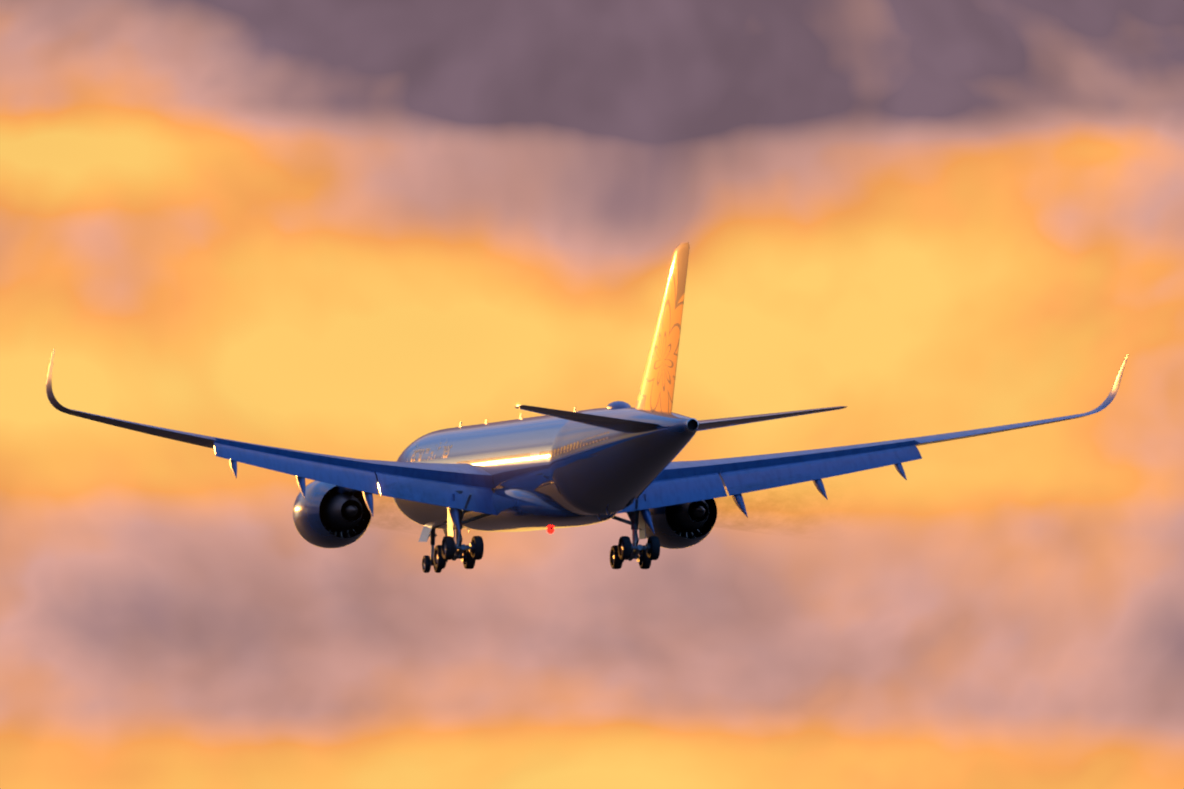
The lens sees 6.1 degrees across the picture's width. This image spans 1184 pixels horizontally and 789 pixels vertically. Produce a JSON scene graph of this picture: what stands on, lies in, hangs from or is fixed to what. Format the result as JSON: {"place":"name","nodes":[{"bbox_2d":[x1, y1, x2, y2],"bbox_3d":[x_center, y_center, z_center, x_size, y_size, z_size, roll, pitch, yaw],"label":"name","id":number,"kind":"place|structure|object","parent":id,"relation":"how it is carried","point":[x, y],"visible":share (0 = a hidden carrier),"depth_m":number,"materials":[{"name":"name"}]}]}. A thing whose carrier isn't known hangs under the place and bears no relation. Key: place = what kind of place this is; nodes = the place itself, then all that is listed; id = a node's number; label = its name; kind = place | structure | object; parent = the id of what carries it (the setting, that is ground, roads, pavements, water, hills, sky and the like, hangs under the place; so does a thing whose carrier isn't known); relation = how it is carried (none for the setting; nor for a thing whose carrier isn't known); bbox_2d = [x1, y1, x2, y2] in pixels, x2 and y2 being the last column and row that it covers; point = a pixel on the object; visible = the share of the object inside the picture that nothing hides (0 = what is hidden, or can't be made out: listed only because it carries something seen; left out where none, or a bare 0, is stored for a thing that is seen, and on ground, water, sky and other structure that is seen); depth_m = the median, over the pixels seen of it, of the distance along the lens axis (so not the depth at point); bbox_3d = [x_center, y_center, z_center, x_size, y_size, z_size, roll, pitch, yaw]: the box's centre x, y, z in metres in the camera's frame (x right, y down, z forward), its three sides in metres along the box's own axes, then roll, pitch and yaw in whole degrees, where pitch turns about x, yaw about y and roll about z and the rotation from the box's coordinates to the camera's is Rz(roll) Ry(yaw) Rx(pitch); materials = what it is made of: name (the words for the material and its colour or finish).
{"place":"outdoors","nodes":[
{"label":"outdoors","id":0,"kind":"place"},
{"bbox_2d":[356,469,466,537],"bbox_3d":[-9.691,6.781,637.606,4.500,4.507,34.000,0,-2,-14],"label":"exhaust plume","id":1,"kind":"object","parent":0,"point":[414,501],"visible":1,"depth_m":642.85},
{"bbox_2d":[462,488,616,531],"bbox_3d":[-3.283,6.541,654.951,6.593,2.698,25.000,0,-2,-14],"label":"belly fairing","id":2,"kind":"object","parent":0,"point":[517,510],"visible":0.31,"depth_m":647.90,"materials":[{"name":"paint"}]},
{"bbox_2d":[447,491,491,561],"bbox_3d":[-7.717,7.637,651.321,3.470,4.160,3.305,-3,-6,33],"label":"gear","id":3,"kind":"object","parent":2,"relation":"attached to","point":[460,548],"visible":0.44,"depth_m":650.91,"materials":[{"name":"grey metal"}]},
{"bbox_2d":[434,536,483,568],"bbox_3d":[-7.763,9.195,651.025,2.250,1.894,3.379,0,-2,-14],"label":"wheels","id":4,"kind":"object","parent":3,"relation":"attached to","point":[444,552],"visible":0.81,"depth_m":650.08,"materials":[{"name":"black rubber"}]},
{"bbox_2d":[547,528,553,533],"bbox_3d":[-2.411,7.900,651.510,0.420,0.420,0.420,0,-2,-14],"label":"beacon light","id":5,"kind":"object","parent":2,"relation":"on","point":[550,531],"visible":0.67,"depth_m":651.37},
{"bbox_2d":[612,494,650,561],"bbox_3d":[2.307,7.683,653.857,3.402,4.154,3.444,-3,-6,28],"label":"gear","id":6,"kind":"object","parent":2,"relation":"attached to","point":[636,522],"visible":0.52,"depth_m":653.51,"materials":[{"name":"grey metal"}]},
{"bbox_2d":[610,536,659,568],"bbox_3d":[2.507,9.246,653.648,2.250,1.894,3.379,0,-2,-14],"label":"wheels","id":7,"kind":"object","parent":6,"relation":"attached to","point":[620,552],"visible":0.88,"depth_m":652.74,"materials":[{"name":"black rubber"}]},
{"bbox_2d":[393,407,698,528],"bbox_3d":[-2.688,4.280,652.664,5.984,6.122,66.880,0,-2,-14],"label":"fuselage","id":8,"kind":"object","parent":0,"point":[615,471],"visible":0.71,"depth_m":638.77,"materials":[{"name":"paint"}]},
{"bbox_2d":[46,348,494,488],"bbox_3d":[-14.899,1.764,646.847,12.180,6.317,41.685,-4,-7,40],"label":"wing","id":9,"kind":"structure","parent":8,"relation":"attached to","point":[473,475],"depth_m":648.06,"materials":[{"name":"metal"}]},
{"bbox_2d":[229,460,236,477],"bbox_3d":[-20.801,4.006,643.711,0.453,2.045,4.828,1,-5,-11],"label":"flap track fairing","id":10,"kind":"object","parent":9,"relation":"attached to","point":[233,465],"visible":0.44,"depth_m":642.00,"materials":[{"name":"paint"}]},
{"bbox_2d":[213,442,378,494],"bbox_3d":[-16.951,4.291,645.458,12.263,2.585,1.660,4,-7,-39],"label":"flap","id":11,"kind":"object","parent":9,"relation":"attached to","point":[355,479],"visible":1,"depth_m":645.73,"materials":[{"name":"paint"}]},
{"bbox_2d":[296,476,305,497],"bbox_3d":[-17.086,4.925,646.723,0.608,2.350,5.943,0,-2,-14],"label":"flap track fairing","id":12,"kind":"object","parent":9,"relation":"attached to","point":[301,483],"visible":0.38,"depth_m":644.70,"materials":[{"name":"paint"}]},
{"bbox_2d":[333,469,373,493],"bbox_3d":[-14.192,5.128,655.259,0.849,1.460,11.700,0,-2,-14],"label":"pylon","id":13,"kind":"object","parent":9,"relation":"attached to","point":[341,490],"visible":0.12,"depth_m":655.70,"materials":[{"name":"metal"}]},
{"bbox_2d":[293,481,371,548],"bbox_3d":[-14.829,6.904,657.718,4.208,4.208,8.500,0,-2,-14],"label":"engine","id":14,"kind":"object","parent":13,"relation":"attached to","point":[326,515],"visible":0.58,"depth_m":657.01,"materials":[{"name":"paint"}]},
{"bbox_2d":[362,491,372,515],"bbox_3d":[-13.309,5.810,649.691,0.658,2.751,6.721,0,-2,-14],"label":"flap track fairing","id":15,"kind":"object","parent":9,"relation":"attached to","point":[368,498],"visible":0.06,"depth_m":647.40,"materials":[{"name":"paint"}]},
{"bbox_2d":[375,472,496,514],"bbox_3d":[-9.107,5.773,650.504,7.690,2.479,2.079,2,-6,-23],"label":"inboard flap","id":16,"kind":"object","parent":9,"relation":"attached to","point":[480,501],"visible":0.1,"depth_m":650.20,"materials":[{"name":"paint"}]},
{"bbox_2d":[448,507,459,532],"bbox_3d":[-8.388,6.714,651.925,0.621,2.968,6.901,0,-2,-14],"label":"flap track fairing","id":17,"kind":"object","parent":9,"relation":"attached to","point":[454,514],"depth_m":649.58,"materials":[{"name":"paint"}]},
{"bbox_2d":[411,440,451,461],"bbox_3d":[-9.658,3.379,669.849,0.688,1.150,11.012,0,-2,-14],"label":"titles","id":18,"kind":"object","parent":8,"relation":"on","point":[427,449],"visible":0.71,"depth_m":670.36,"materials":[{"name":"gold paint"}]},
{"bbox_2d":[418,526,453,565],"bbox_3d":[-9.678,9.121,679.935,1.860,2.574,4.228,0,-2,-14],"label":"nose landing gear","id":19,"kind":"object","parent":8,"relation":"attached to","point":[426,534],"visible":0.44,"depth_m":679.71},
{"bbox_2d":[422,555,441,572],"bbox_3d":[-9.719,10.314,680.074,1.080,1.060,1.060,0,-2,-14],"label":"nose gear wheels","id":20,"kind":"object","parent":19,"relation":"attached to","point":[426,560],"visible":0.5,"depth_m":679.72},
{"bbox_2d":[457,432,608,465],"bbox_3d":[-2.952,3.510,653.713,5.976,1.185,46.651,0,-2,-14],"label":"cabin windows","id":21,"kind":"structure","parent":8,"relation":"attached to","point":[529,454],"depth_m":644.99,"materials":[{"name":"black glass"}]},
{"bbox_2d":[459,407,607,531],"bbox_3d":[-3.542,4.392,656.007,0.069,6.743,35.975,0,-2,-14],"label":"antennas","id":22,"kind":"object","parent":8,"relation":"attached to","point":[520,417],"visible":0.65,"depth_m":658.52,"materials":[{"name":"paint"}]},
{"bbox_2d":[515,405,657,432],"bbox_3d":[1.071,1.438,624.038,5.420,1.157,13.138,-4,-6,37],"label":"left horizontal stabilizer","id":23,"kind":"object","parent":8,"relation":"attached to","point":[620,425],"visible":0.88,"depth_m":623.27,"materials":[{"name":"paint"}]},
{"bbox_2d":[607,401,630,408],"bbox_3d":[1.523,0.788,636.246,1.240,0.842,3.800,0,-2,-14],"label":"satellite antenna dome","id":24,"kind":"structure","parent":8,"relation":"attached to","point":[617,404],"depth_m":635.35,"materials":[{"name":"paint"}]},
{"bbox_2d":[635,242,688,412],"bbox_3d":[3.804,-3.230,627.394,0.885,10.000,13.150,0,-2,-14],"label":"vertical stabilizer","id":25,"kind":"object","parent":8,"relation":"attached to","point":[656,390],"visible":0.77,"depth_m":625.16},
{"bbox_2d":[697,406,847,430],"bbox_3d":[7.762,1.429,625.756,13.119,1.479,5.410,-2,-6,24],"label":"right horizontal stabilizer","id":26,"kind":"object","parent":8,"relation":"attached to","point":[708,424],"visible":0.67,"depth_m":625.04,"materials":[{"name":"paint"}]},
{"bbox_2d":[654,354,1128,480],"bbox_3d":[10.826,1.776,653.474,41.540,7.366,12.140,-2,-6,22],"label":"wing","id":27,"kind":"structure","parent":8,"relation":"attached to","point":[677,469],"depth_m":654.28,"materials":[{"name":"metal"}]},
{"bbox_2d":[639,509,654,533],"bbox_3d":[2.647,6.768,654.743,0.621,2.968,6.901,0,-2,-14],"label":"flap track fairing","id":28,"kind":"object","parent":27,"relation":"attached to","point":[646,515],"visible":0.33,"depth_m":652.42,"materials":[{"name":"paint"}]},
{"bbox_2d":[617,473,726,513],"bbox_3d":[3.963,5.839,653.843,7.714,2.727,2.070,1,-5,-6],"label":"inboard flap","id":29,"kind":"object","parent":27,"relation":"attached to","point":[669,492],"visible":0.69,"depth_m":653.55,"materials":[{"name":"paint"}]},
{"bbox_2d":[732,494,747,517],"bbox_3d":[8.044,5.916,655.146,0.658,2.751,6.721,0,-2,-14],"label":"flap track fairing","id":30,"kind":"object","parent":27,"relation":"attached to","point":[738,500],"depth_m":652.87,"materials":[{"name":"paint"}]},
{"bbox_2d":[718,445,921,495],"bbox_3d":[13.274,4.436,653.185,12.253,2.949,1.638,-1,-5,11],"label":"flap","id":31,"kind":"object","parent":27,"relation":"attached to","point":[798,472],"visible":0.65,"depth_m":653.19,"materials":[{"name":"paint"}]},
{"bbox_2d":[812,479,827,499],"bbox_3d":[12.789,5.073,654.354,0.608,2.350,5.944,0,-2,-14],"label":"flap track fairing","id":32,"kind":"object","parent":27,"relation":"attached to","point":[818,483],"depth_m":652.36,"materials":[{"name":"paint"}]},
{"bbox_2d":[894,463,906,479],"bbox_3d":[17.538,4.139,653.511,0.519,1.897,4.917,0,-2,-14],"label":"flap track fairing","id":33,"kind":"object","parent":27,"relation":"attached to","point":[899,468],"visible":0.25,"depth_m":651.84,"materials":[{"name":"paint"}]},
{"bbox_2d":[0,0,1183,788],"label":"sky","id":34,"kind":"structure","parent":0,"point":[358,229],"materials":[{"name":"orange"}]},
{"bbox_2d":[705,477,819,524],"bbox_3d":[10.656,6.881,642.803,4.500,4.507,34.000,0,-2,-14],"label":"exhaust plume","id":35,"kind":"object","parent":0,"point":[744,492],"visible":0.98,"depth_m":652.42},
{"bbox_3d":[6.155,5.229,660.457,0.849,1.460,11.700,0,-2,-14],"label":"pylon","id":36,"kind":"object","parent":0,"visible":0},
{"bbox_2d":[646,498,716,548],"bbox_3d":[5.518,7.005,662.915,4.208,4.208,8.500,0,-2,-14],"label":"engine","id":37,"kind":"object","parent":36,"relation":"attached to","point":[679,526],"visible":0.46,"depth_m":661.88,"materials":[{"name":"paint"}]}
]}

